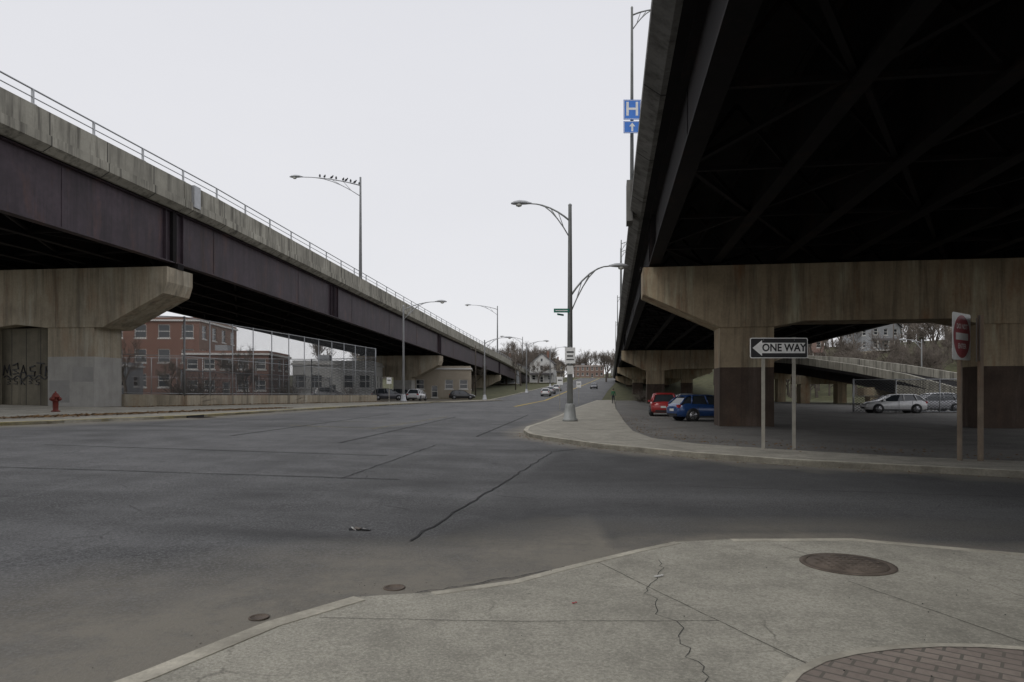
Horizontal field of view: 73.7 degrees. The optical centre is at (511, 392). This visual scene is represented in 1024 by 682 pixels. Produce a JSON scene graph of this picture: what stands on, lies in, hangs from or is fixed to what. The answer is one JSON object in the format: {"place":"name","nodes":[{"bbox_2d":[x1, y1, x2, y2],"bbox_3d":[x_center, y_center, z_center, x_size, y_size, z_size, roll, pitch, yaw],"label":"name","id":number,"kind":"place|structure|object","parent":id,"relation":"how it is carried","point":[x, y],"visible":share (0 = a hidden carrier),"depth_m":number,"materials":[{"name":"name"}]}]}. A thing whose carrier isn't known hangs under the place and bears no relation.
{"place":"outdoors","nodes":[
{"label":"outdoors","id":0,"kind":"place"},
{"bbox_2d":[0,400,492,425],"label":"sidewalk","id":1,"kind":"structure","parent":0,"point":[15,410],"depth_m":38.73,"materials":[{"name":"concrete"}]},
{"bbox_2d":[49,391,61,411],"bbox_3d":[-23.406,0.477,34.987,0.511,1.050,0.505,0,0,43],"label":"fire hydrant","id":2,"kind":"object","parent":1,"relation":"on","point":[55,398],"visible":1,"depth_m":34.89,"materials":[{"name":"metal"}]},
{"bbox_2d":[0,407,293,418],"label":"leaf litter","id":3,"kind":"object","parent":1,"relation":"on","point":[66,415],"visible":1,"depth_m":33.69,"materials":[{"name":"brown plant"}]},
{"bbox_2d":[125,401,386,406],"bbox_3d":[-20.236,1.011,64.022,1.959,0.266,41.215,0,0,13],"label":"leaf pile","id":4,"kind":"object","parent":1,"relation":"on","point":[245,404],"visible":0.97,"depth_m":54.59,"materials":[{"name":"brown plant"}]},
{"bbox_2d":[400,300,446,400],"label":"street lamp","id":5,"kind":"object","parent":1,"relation":"on","point":[403,396],"visible":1,"depth_m":87.87,"materials":[{"name":"metal"}]},
{"bbox_2d":[482,336,512,399],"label":"street lamp","id":6,"kind":"object","parent":1,"relation":"on","point":[484,395],"visible":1,"depth_m":121.85,"materials":[{"name":"metal"}]},
{"bbox_2d":[0,394,500,406],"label":"dirt lot","id":7,"kind":"structure","parent":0,"point":[411,400],"depth_m":103.85,"materials":[{"name":"soil"}]},
{"bbox_2d":[162,373,216,400],"bbox_3d":[-24.613,-0.313,51.970,5.149,2.739,5.094,0,0,0],"label":"shrub","id":8,"kind":"object","parent":7,"relation":"on","point":[174,390],"visible":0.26,"depth_m":51.81,"materials":[{"name":"plant"}]},
{"bbox_2d":[176,368,238,394],"bbox_3d":[-26.686,-0.536,60.056,6.177,3.065,5.750,0,0,0],"label":"shrub","id":9,"kind":"object","parent":7,"relation":"on","point":[210,385],"visible":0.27,"depth_m":59.89,"materials":[{"name":"plant"}]},
{"bbox_2d":[122,316,376,406],"bbox_3d":[-20.708,-2.131,65.797,4.204,6.990,37.178,0,0,18],"label":"chain link fence","id":10,"kind":"object","parent":7,"relation":"on","point":[136,399],"visible":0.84,"depth_m":55.75,"materials":[{"name":"metal"}]},
{"bbox_2d":[124,357,375,394],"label":"chain link fence","id":11,"kind":"object","parent":7,"relation":"on","point":[283,362],"visible":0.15,"depth_m":93.60,"materials":[{"name":"metal"}]},
{"bbox_2d":[181,370,330,394],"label":"chain link fence","id":12,"kind":"object","parent":7,"relation":"on","point":[236,390],"visible":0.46,"depth_m":72.82,"materials":[{"name":"metal"}]},
{"bbox_2d":[265,379,302,394],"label":"shrub","id":13,"kind":"object","parent":7,"relation":"on","point":[281,389],"visible":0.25,"depth_m":72.07,"materials":[{"name":"plant"}]},
{"bbox_2d":[272,385,305,400],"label":"shrub","id":14,"kind":"object","parent":7,"relation":"on","point":[290,392],"visible":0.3,"depth_m":65.78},
{"bbox_2d":[0,0,943,376],"label":"sky","id":15,"kind":"structure","parent":0,"point":[448,114],"materials":[{"name":"white"}]},
{"bbox_2d":[0,398,1023,681],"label":"road","id":16,"kind":"structure","parent":0,"point":[148,558],"depth_m":8.84,"materials":[{"name":"asphalt"}]},
{"bbox_2d":[187,415,211,417],"bbox_3d":[-15.644,1.220,34.404,0.708,0.131,1.500,0,0,6],"label":"storm drain","id":17,"kind":"object","parent":16,"relation":"on","point":[195,416],"visible":0.99,"depth_m":34.14,"materials":[{"name":"black metal"}]},
{"bbox_2d":[14,467,398,479],"bbox_3d":[-7.502,1.437,12.586,11.054,0.220,0.111,0,0,5],"label":"road crack","id":18,"kind":"object","parent":16,"relation":"on","point":[204,473],"visible":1,"depth_m":12.41,"materials":[{"name":"grey"}]},
{"bbox_2d":[68,445,387,455],"bbox_3d":[-7.501,1.437,16.995,9.070,0.180,0.127,0,0,7],"label":"road crack","id":19,"kind":"object","parent":16,"relation":"on","point":[224,450],"visible":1,"depth_m":16.94,"materials":[{"name":"grey"}]},
{"bbox_2d":[114,596,364,681],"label":"kerb","id":20,"kind":"structure","parent":16,"relation":"on","point":[159,670],"depth_m":4.13,"materials":[{"name":"concrete"}]},
{"bbox_2d":[0,399,490,425],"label":"kerb","id":21,"kind":"structure","parent":16,"relation":"on","point":[49,421],"depth_m":33.39,"materials":[{"name":"concrete"}]},
{"bbox_2d":[248,613,269,620],"bbox_3d":[-1.750,1.556,4.720,0.140,0.008,0.140,0,0,0],"label":"valve cover","id":22,"kind":"object","parent":16,"relation":"on","point":[261,617],"visible":1,"depth_m":4.72,"materials":[{"name":"metal"}]},
{"bbox_2d":[231,414,384,435],"bbox_3d":[-8.558,1.415,33.515,0.157,0.023,23.038,0,0,2],"label":"road crack","id":23,"kind":"object","parent":16,"relation":"on","point":[298,426],"visible":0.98,"depth_m":28.05,"materials":[{"name":"grey"}]},
{"bbox_2d":[312,387,342,394],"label":"parked car","id":24,"kind":"object","parent":16,"relation":"on","point":[325,392],"visible":0.16,"depth_m":107.06,"materials":[{"name":"paint"}]},
{"bbox_2d":[349,526,370,530],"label":"litter","id":25,"kind":"object","parent":16,"relation":"on","point":[355,528],"visible":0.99,"depth_m":7.71,"materials":[{"name":"white plastic"}]},
{"bbox_2d":[371,388,401,399],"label":"parked car","id":26,"kind":"object","parent":16,"relation":"on","point":[384,393],"visible":0.75,"depth_m":101.05,"materials":[{"name":"paint"}]},
{"bbox_2d":[342,445,434,477],"bbox_3d":[-2.625,1.534,16.054,0.088,0.018,7.923,0,0,6],"label":"road crack","id":27,"kind":"object","parent":16,"relation":"on","point":[385,462],"visible":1,"depth_m":14.45,"materials":[{"name":"grey"}]},
{"bbox_2d":[383,584,404,590],"bbox_3d":[-0.950,1.574,5.500,0.180,0.008,0.180,0,0,0],"label":"valve cover","id":28,"kind":"object","parent":16,"relation":"on","point":[394,587],"visible":1,"depth_m":5.50,"materials":[{"name":"metal"}]},
{"bbox_2d":[339,417,453,442],"bbox_3d":[-4.260,1.501,30.998,0.159,0.034,22.061,0,0,4],"label":"road crack","id":29,"kind":"object","parent":16,"relation":"on","point":[391,431],"visible":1,"depth_m":25.63,"materials":[{"name":"grey"}]},
{"bbox_2d":[407,389,426,400],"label":"parked car","id":30,"kind":"object","parent":16,"relation":"on","point":[414,394],"visible":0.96,"depth_m":101.98,"materials":[{"name":"paint"}]},
{"bbox_2d":[410,451,551,540],"bbox_3d":[-0.009,1.576,12.751,0.098,0.022,11.296,0,0,11],"label":"road crack","id":31,"kind":"object","parent":16,"relation":"on","point":[450,514],"visible":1,"depth_m":9.53,"materials":[{"name":"asphalt"}]},
{"bbox_2d":[416,566,564,592],"bbox_3d":[-0.133,1.579,5.768,1.527,0.015,0.066,0,0,-35],"label":"road crack","id":32,"kind":"object","parent":16,"relation":"on","point":[485,581],"visible":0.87,"depth_m":5.72,"materials":[{"name":"grey"}]},
{"bbox_2d":[432,542,679,594],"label":"flush kerb","id":33,"kind":"structure","parent":16,"relation":"on","point":[531,577],"depth_m":5.85,"materials":[{"name":"concrete"}]},
{"bbox_2d":[513,433,1011,478],"bbox_3d":[3.779,1.576,18.691,2.669,0.021,16.801,0,0,-33],"label":"gutter debris","id":34,"kind":"object","parent":16,"relation":"on","point":[712,459],"visible":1,"depth_m":16.51,"materials":[{"name":"brown plant"}]},
{"bbox_2d":[524,400,1023,477],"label":"corner kerb","id":35,"kind":"structure","parent":16,"relation":"on","point":[816,464],"depth_m":14.92,"materials":[{"name":"concrete"}]},
{"bbox_2d":[696,486,1010,496],"bbox_3d":[8.481,1.587,10.163,11.301,0.001,0.108,0,0,14],"label":"road crack","id":36,"kind":"object","parent":16,"relation":"on","point":[851,491],"visible":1,"depth_m":11.02,"materials":[{"name":"grey"}]},
{"bbox_2d":[731,538,1023,555],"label":"kerb","id":37,"kind":"structure","parent":16,"relation":"on","point":[889,542],"depth_m":7.07,"materials":[{"name":"concrete"}]},
{"bbox_2d":[494,378,614,400],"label":"hill road","id":38,"kind":"structure","parent":0,"point":[586,393],"depth_m":164.47,"materials":[{"name":"asphalt"}]},
{"bbox_2d":[525,340,547,392],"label":"street lamp","id":39,"kind":"object","parent":38,"relation":"on","point":[526,390],"visible":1,"depth_m":164.85,"materials":[{"name":"metal"}]},
{"bbox_2d":[541,388,550,395],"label":"car","id":40,"kind":"object","parent":38,"relation":"on","point":[545,391],"visible":0.98,"depth_m":147.92,"materials":[{"name":"paint"}]},
{"bbox_2d":[147,539,1023,681],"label":"sidewalk","id":41,"kind":"structure","parent":0,"point":[786,600],"depth_m":4.58,"materials":[{"name":"concrete"}]},
{"bbox_2d":[319,617,718,620],"bbox_3d":[0.052,1.534,4.615,2.704,0.026,0.019,0,0,0],"label":"pavement joint","id":42,"kind":"object","parent":41,"relation":"on","point":[583,620],"visible":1,"depth_m":4.62,"materials":[{"name":"grey"}]},
{"bbox_2d":[645,560,708,681],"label":"pavement crack","id":43,"kind":"object","parent":41,"relation":"on","point":[680,624],"visible":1,"depth_m":4.42,"materials":[{"name":"grey"}]},
{"bbox_2d":[603,564,814,667],"bbox_3d":[1.328,1.546,4.801,0.020,0.001,3.208,0,0,-21],"label":"pavement joint","id":44,"kind":"object","parent":41,"relation":"on","point":[726,624],"visible":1,"depth_m":4.43,"materials":[{"name":"grey"}]},
{"bbox_2d":[799,553,897,575],"bbox_3d":[3.020,1.540,6.150,0.800,0.015,0.800,0,0,0],"label":"manhole cover","id":45,"kind":"object","parent":41,"relation":"on","point":[848,564],"visible":1,"depth_m":6.09,"materials":[{"name":"metal"}]},
{"bbox_2d":[782,643,1023,681],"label":"paving border","id":46,"kind":"object","parent":41,"relation":"on","point":[794,675],"visible":1,"depth_m":4.08,"materials":[{"name":"concrete"}]},
{"bbox_2d":[850,581,1023,641],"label":"pavement joint","id":47,"kind":"object","parent":41,"relation":"on","point":[948,615],"visible":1,"depth_m":4.64,"materials":[{"name":"grey"}]},
{"bbox_2d":[290,341,956,400],"bbox_3d":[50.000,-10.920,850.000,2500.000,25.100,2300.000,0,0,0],"label":"ground","id":48,"kind":"structure","parent":0,"point":[703,385],"depth_m":181.25,"materials":[{"name":"brown"}]},
{"bbox_2d":[122,362,144,393],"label":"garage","id":49,"kind":"structure","parent":48,"relation":"on","point":[138,368],"depth_m":101.77,"materials":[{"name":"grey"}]},
{"bbox_2d":[122,336,148,393],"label":"bare tree","id":50,"kind":"object","parent":48,"relation":"on","point":[123,377],"visible":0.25,"depth_m":91.83,"materials":[{"name":"brown plant"}]},
{"bbox_2d":[155,358,180,394],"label":"bare tree","id":51,"kind":"object","parent":48,"relation":"on","point":[174,368],"visible":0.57,"depth_m":88.13,"materials":[{"name":"brown plant"}]},
{"bbox_2d":[122,321,236,393],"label":"walls","id":52,"kind":"structure","parent":48,"relation":"on","point":[148,341],"depth_m":115.53,"materials":[{"name":"red brick"}]},
{"bbox_2d":[122,324,234,387],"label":"windows and door","id":53,"kind":"structure","parent":52,"relation":"attached to","point":[161,336],"depth_m":115.63,"materials":[{"name":"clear glass"}]},
{"bbox_2d":[151,317,237,330],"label":"roof","id":54,"kind":"structure","parent":52,"relation":"on","point":[176,319],"depth_m":115.54,"materials":[{"name":"grey concrete"}]},
{"bbox_2d":[181,345,291,394],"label":"brick store","id":55,"kind":"structure","parent":48,"relation":"on","point":[230,347],"depth_m":106.47,"materials":[{"name":"red brick"}]},
{"bbox_2d":[186,359,287,394],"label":"windows and door","id":56,"kind":"structure","parent":55,"relation":"in","point":[194,360],"depth_m":106.50,"materials":[{"name":"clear glass"}]},
{"bbox_2d":[214,344,260,394],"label":"bare tree","id":57,"kind":"object","parent":48,"relation":"on","point":[250,354],"visible":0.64,"depth_m":91.23,"materials":[{"name":"brown plant"}]},
{"bbox_2d":[234,368,258,391],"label":"bare tree","id":58,"kind":"object","parent":48,"relation":"on","point":[248,371],"visible":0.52,"depth_m":79.61,"materials":[{"name":"brown plant"}]},
{"bbox_2d":[0,71,529,406],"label":"viaduct","id":59,"kind":"object","parent":48,"relation":"on","point":[104,244],"visible":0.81,"depth_m":46.31,"materials":[{"name":"concrete"}]},
{"bbox_2d":[290,175,361,278],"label":"street lamp","id":60,"kind":"object","parent":59,"relation":"on","point":[360,226],"visible":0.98,"depth_m":80.87,"materials":[{"name":"metal"}]},
{"bbox_2d":[465,304,497,352],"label":"street lamp","id":61,"kind":"object","parent":59,"relation":"on","point":[497,320],"visible":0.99,"depth_m":195.83,"materials":[{"name":"metal"}]},
{"bbox_2d":[291,355,383,394],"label":"white store","id":62,"kind":"structure","parent":48,"relation":"on","point":[379,374],"depth_m":112.48,"materials":[{"name":"paint"}]},
{"bbox_2d":[295,375,380,388],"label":"windows and door","id":63,"kind":"structure","parent":62,"relation":"in","point":[348,376],"depth_m":112.60,"materials":[{"name":"clear glass"}]},
{"bbox_2d":[415,366,472,398],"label":"tan store","id":64,"kind":"structure","parent":48,"relation":"on","point":[441,382],"depth_m":132.47,"materials":[{"name":"paint"}]},
{"bbox_2d":[416,380,471,397],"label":"windows and door","id":65,"kind":"structure","parent":64,"relation":"in","point":[463,384],"depth_m":132.55,"materials":[{"name":"grey glass"}]},
{"bbox_2d":[449,390,474,399],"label":"parked car","id":66,"kind":"object","parent":48,"relation":"on","point":[454,394],"visible":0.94,"depth_m":129.04,"materials":[{"name":"paint"}]},
{"bbox_2d":[470,359,486,390],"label":"bare tree","id":67,"kind":"object","parent":48,"relation":"on","point":[480,371],"visible":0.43,"depth_m":174.51,"materials":[{"name":"brown plant"}]},
{"bbox_2d":[497,370,519,384],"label":"walls","id":68,"kind":"structure","parent":48,"relation":"on","point":[517,379],"depth_m":249.22,"materials":[{"name":"grey"}]},
{"bbox_2d":[503,345,519,384],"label":"bare tree","id":69,"kind":"object","parent":48,"relation":"on","point":[514,349],"visible":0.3,"depth_m":244.54,"materials":[{"name":"brown plant"}]},
{"bbox_2d":[506,352,532,385],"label":"bare tree","id":70,"kind":"object","parent":48,"relation":"on","point":[520,362],"visible":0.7,"depth_m":232.28,"materials":[{"name":"brown plant"}]},
{"bbox_2d":[529,359,552,383],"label":"bare tree","id":71,"kind":"object","parent":48,"relation":"on","point":[547,367],"visible":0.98,"depth_m":262.18,"materials":[{"name":"brown plant"}]},
{"bbox_2d":[530,363,555,382],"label":"walls","id":72,"kind":"structure","parent":48,"relation":"on","point":[553,378],"depth_m":269.42,"materials":[{"name":"white"}]},
{"bbox_2d":[528,351,555,382],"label":"roof","id":73,"kind":"structure","parent":72,"relation":"on","point":[544,357],"depth_m":269.08,"materials":[{"name":"white"}]},
{"bbox_2d":[532,358,551,381],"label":"windows and door","id":74,"kind":"structure","parent":72,"relation":"attached to","point":[541,378],"depth_m":269.42,"materials":[{"name":"grey glass"}]},
{"bbox_2d":[553,359,566,376],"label":"bare tree","id":75,"kind":"object","parent":48,"relation":"on","point":[559,363],"visible":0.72,"depth_m":262.56,"materials":[{"name":"brown plant"}]},
{"bbox_2d":[573,364,603,377],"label":"brick apartments","id":76,"kind":"structure","parent":48,"relation":"on","point":[587,371],"depth_m":408.00,"materials":[{"name":"red brick"}]},
{"bbox_2d":[574,367,602,377],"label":"windows and door","id":77,"kind":"structure","parent":76,"relation":"in","point":[577,367],"depth_m":408.17,"materials":[{"name":"grey glass"}]},
{"bbox_2d":[595,351,614,381],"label":"bare tree","id":78,"kind":"object","parent":48,"relation":"on","point":[603,357],"visible":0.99,"depth_m":287.43,"materials":[{"name":"brown plant"}]},
{"bbox_2d":[310,323,956,397],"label":"distant trees","id":79,"kind":"object","parent":48,"relation":"on","point":[914,331],"visible":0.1,"depth_m":157.58,"materials":[{"name":"brown plant"}]},
{"bbox_2d":[613,0,1023,427],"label":"viaduct","id":80,"kind":"object","parent":48,"relation":"on","point":[813,171],"visible":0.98,"depth_m":23.18,"materials":[{"name":"concrete"}]},
{"bbox_2d":[620,240,625,299],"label":"viaduct lamp post","id":81,"kind":"object","parent":80,"relation":"attached to","point":[621,270],"visible":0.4,"depth_m":69.95,"materials":[{"name":"metal"}]},
{"bbox_2d":[630,6,649,179],"bbox_3d":[6.779,-13.470,32.600,2.305,9.940,0.360,0,0,0],"label":"viaduct lamp post","id":82,"kind":"object","parent":80,"relation":"attached to","point":[632,135],"visible":0.51,"depth_m":32.55,"materials":[{"name":"metal"}]},
{"bbox_2d":[624,100,640,136],"bbox_3d":[5.564,-12.765,32.094,0.800,1.550,1.017,0,0,0],"label":"hospital sign","id":83,"kind":"object","parent":82,"relation":"attached to","point":[631,109],"visible":0.84,"depth_m":31.59,"materials":[{"name":"metal"}]},
{"bbox_2d":[831,339,863,394],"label":"bare tree","id":84,"kind":"object","parent":48,"relation":"on","point":[842,355],"visible":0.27,"depth_m":134.81,"materials":[{"name":"brown plant"}]},
{"bbox_2d":[847,344,880,360],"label":"bare tree","id":85,"kind":"object","parent":48,"relation":"on","point":[869,357],"visible":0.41,"depth_m":117.92,"materials":[{"name":"brown plant"}]},
{"bbox_2d":[774,355,956,402],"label":"exit ramp","id":86,"kind":"structure","parent":48,"relation":"on","point":[839,373],"depth_m":90.00,"materials":[{"name":"concrete"}]},
{"bbox_2d":[843,326,899,355],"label":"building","id":87,"kind":"structure","parent":48,"relation":"on","point":[861,338],"depth_m":193.56,"materials":[{"name":"grey"}]},
{"bbox_2d":[848,328,896,351],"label":"windows","id":88,"kind":"structure","parent":87,"relation":"attached to","point":[876,332],"depth_m":193.52,"materials":[{"name":"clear glass"}]},
{"bbox_2d":[872,323,905,350],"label":"roof","id":89,"kind":"structure","parent":87,"relation":"on","point":[895,325],"depth_m":193.39,"materials":[{"name":"grey"}]},
{"bbox_2d":[862,330,905,359],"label":"bare tree","id":90,"kind":"object","parent":48,"relation":"on","point":[880,346],"visible":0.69,"depth_m":150.88,"materials":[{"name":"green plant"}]},
{"bbox_2d":[852,378,956,412],"bbox_3d":[36.445,0.295,52.479,19.248,2.710,1.190,0,0,6],"label":"chain link fence","id":91,"kind":"object","parent":48,"relation":"on","point":[895,392],"visible":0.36,"depth_m":53.11,"materials":[{"name":"metal"}]},
{"bbox_2d":[890,345,949,367],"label":"bare tree","id":92,"kind":"object","parent":48,"relation":"on","point":[909,359],"visible":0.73,"depth_m":125.99,"materials":[{"name":"brown plant"}]},
{"bbox_2d":[924,338,954,369],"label":"bare tree","id":93,"kind":"object","parent":48,"relation":"on","point":[942,343],"visible":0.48,"depth_m":140.11,"materials":[{"name":"brown plant"}]},
{"bbox_2d":[524,400,1023,477],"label":"corner sidewalk","id":94,"kind":"structure","parent":0,"point":[600,421],"depth_m":18.15,"materials":[{"name":"concrete"}]},
{"bbox_2d":[557,377,562,408],"bbox_3d":[4.200,0.075,59.983,0.525,2.850,0.095,0,0,0],"label":"parking sign","id":95,"kind":"object","parent":94,"relation":"on","point":[559,381],"visible":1,"depth_m":59.94,"materials":[{"name":"metal"}]},
{"bbox_2d":[511,200,628,421],"bbox_3d":[2.961,-4.109,34.648,6.031,11.158,0.864,0,0,0],"label":"street lamp","id":96,"kind":"object","parent":94,"relation":"on","point":[569,413],"visible":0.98,"depth_m":34.51,"materials":[{"name":"metal"}]},
{"bbox_2d":[554,309,569,315],"bbox_3d":[2.519,-4.047,34.517,0.834,0.345,0.358,0,0,-14],"label":"street name sign","id":97,"kind":"object","parent":96,"relation":"attached to","point":[557,311],"visible":1,"depth_m":34.44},
{"bbox_2d":[565,346,574,373],"bbox_3d":[2.920,-1.605,34.324,0.520,1.390,0.053,0,0,0],"label":"parking sign","id":98,"kind":"object","parent":96,"relation":"attached to","point":[569,354],"visible":1,"depth_m":34.30,"materials":[{"name":"metal"}]},
{"bbox_2d":[750,337,807,449],"bbox_3d":[6.940,0.050,17.775,1.500,2.950,0.090,0,0,0],"label":"one way sign","id":99,"kind":"object","parent":94,"relation":"on","point":[763,348],"visible":0.95,"depth_m":17.75,"materials":[{"name":"metal"}]},
{"bbox_2d":[621,414,1023,460],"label":"fallen leaves","id":100,"kind":"object","parent":94,"relation":"on","point":[787,444],"visible":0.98,"depth_m":18.72,"materials":[{"name":"plant"}]},
{"bbox_2d":[952,312,970,460],"bbox_3d":[9.596,-0.070,14.651,1.000,3.240,0.116,0,0,-38],"label":"do not enter sign","id":101,"kind":"object","parent":94,"relation":"on","point":[961,336],"visible":0.98,"depth_m":14.69,"materials":[{"name":"metal"}]},
{"bbox_2d":[976,315,983,460],"bbox_3d":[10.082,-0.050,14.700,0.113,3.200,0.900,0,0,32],"label":"post","id":102,"kind":"object","parent":94,"relation":"on","point":[980,376],"visible":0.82,"depth_m":14.57,"materials":[{"name":"metal"}]},
{"bbox_2d":[615,401,1023,460],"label":"parking lot","id":103,"kind":"structure","parent":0,"point":[839,428],"depth_m":26.77,"materials":[{"name":"asphalt"}]},
{"bbox_2d":[629,388,645,401],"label":"shrub","id":104,"kind":"object","parent":103,"relation":"on","point":[642,398],"visible":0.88,"depth_m":104.81,"materials":[{"name":"plant"}]},
{"bbox_2d":[648,393,675,415],"bbox_3d":[10.300,0.828,46.498,2.000,1.595,4.345,0,0,10],"label":"parked car","id":105,"kind":"object","parent":103,"relation":"on","point":[658,403],"visible":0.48,"depth_m":44.69,"materials":[{"name":"paint"}]},
{"bbox_2d":[666,395,713,421],"bbox_3d":[10.898,0.877,37.999,4.345,1.495,2.000,0,0,-12],"label":"parked car","id":106,"kind":"object","parent":103,"relation":"on","point":[690,408],"visible":0.44,"depth_m":37.03,"materials":[{"name":"paint"}]},
{"bbox_2d":[860,394,927,412],"bbox_3d":[29.003,0.877,52.000,4.345,1.495,2.000,0,0,8],"label":"parked car","id":107,"kind":"object","parent":103,"relation":"on","point":[909,403],"visible":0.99,"depth_m":51.20,"materials":[{"name":"paint"}]},
{"bbox_2d":[899,338,921,366],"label":"street lamp","id":108,"kind":"object","parent":103,"relation":"on","point":[902,339],"visible":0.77,"depth_m":99.94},
{"bbox_2d":[920,393,956,410],"bbox_3d":[33.502,0.828,54.500,4.345,1.595,2.000,0,0,0],"label":"parked car","id":109,"kind":"object","parent":103,"relation":"on","point":[941,400],"visible":0.31,"depth_m":53.62,"materials":[{"name":"paint"}]},
{"bbox_2d":[774,397,864,404],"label":"lawn strip","id":110,"kind":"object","parent":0,"point":[849,400],"visible":0.13,"depth_m":113.05,"materials":[{"name":"green plant"}]},
{"bbox_2d":[796,647,1023,681],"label":"brick paving","id":111,"kind":"structure","parent":0,"point":[954,664],"depth_m":3.83,"materials":[{"name":"brick"}]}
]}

